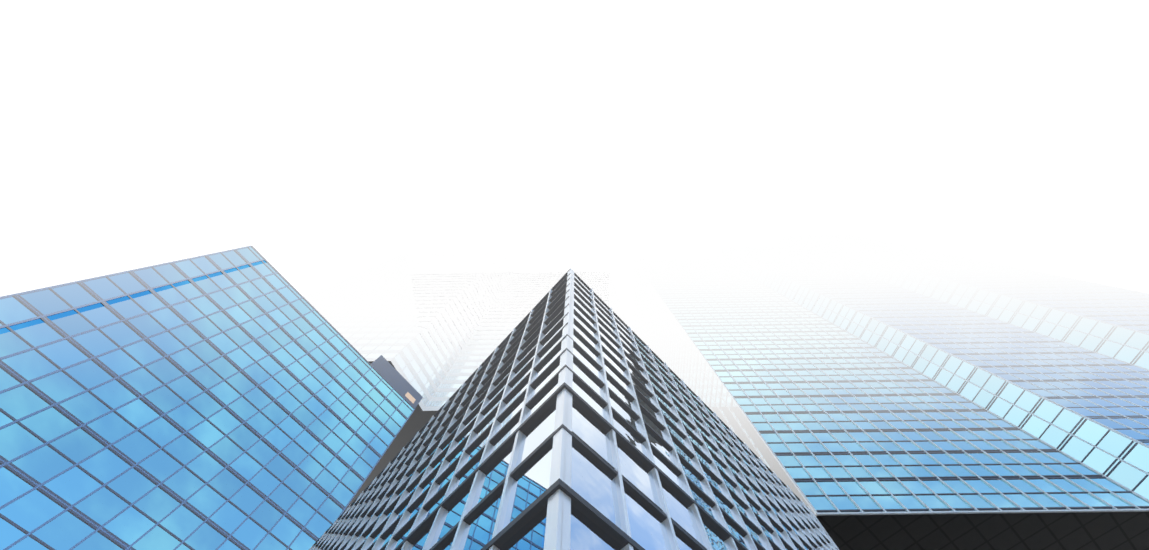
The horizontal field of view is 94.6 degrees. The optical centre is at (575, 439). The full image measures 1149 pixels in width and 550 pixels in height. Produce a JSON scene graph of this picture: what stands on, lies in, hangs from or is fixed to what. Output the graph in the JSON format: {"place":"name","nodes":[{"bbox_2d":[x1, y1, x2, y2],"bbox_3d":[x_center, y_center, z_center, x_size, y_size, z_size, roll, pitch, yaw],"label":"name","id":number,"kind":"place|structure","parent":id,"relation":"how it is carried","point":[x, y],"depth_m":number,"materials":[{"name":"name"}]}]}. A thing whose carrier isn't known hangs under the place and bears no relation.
{"place":"outdoors","nodes":[
{"label":"outdoors","id":0,"kind":"place"},
{"bbox_2d":[0,246,422,549],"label":"tower","id":1,"kind":"structure","parent":0,"point":[248,398],"depth_m":43.30,"materials":[{"name":"blue glass"}]},
{"bbox_2d":[345,361,436,509],"bbox_3d":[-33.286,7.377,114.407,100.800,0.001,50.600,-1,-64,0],"label":"building","id":2,"kind":"structure","parent":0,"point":[418,420],"depth_m":110.78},
{"bbox_2d":[303,250,628,410],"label":"tower","id":3,"kind":"structure","parent":0,"point":[435,335],"depth_m":161.42,"materials":[{"name":"white glass"}]},
{"bbox_2d":[309,268,838,549],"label":"skyscraper","id":4,"kind":"structure","parent":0,"point":[574,412],"depth_m":15.10,"materials":[{"name":"grey glass"}]},
{"bbox_2d":[0,0,1148,479],"label":"sky","id":5,"kind":"structure","parent":0,"point":[333,140],"materials":[{"name":"white"}]},
{"bbox_2d":[817,511,1148,549],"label":"tower","id":6,"kind":"structure","parent":0,"point":[980,533],"depth_m":38.77,"materials":[{"name":"glass"}]},
{"bbox_2d":[631,258,1148,516],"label":"tower","id":7,"kind":"structure","parent":6,"relation":"on","point":[817,415],"depth_m":54.18,"materials":[{"name":"blue glass"}]},
{"bbox_2d":[716,234,1148,501],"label":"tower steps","id":8,"kind":"structure","parent":7,"relation":"attached to","point":[1062,376],"depth_m":68.06,"materials":[{"name":"blue glass"}]},
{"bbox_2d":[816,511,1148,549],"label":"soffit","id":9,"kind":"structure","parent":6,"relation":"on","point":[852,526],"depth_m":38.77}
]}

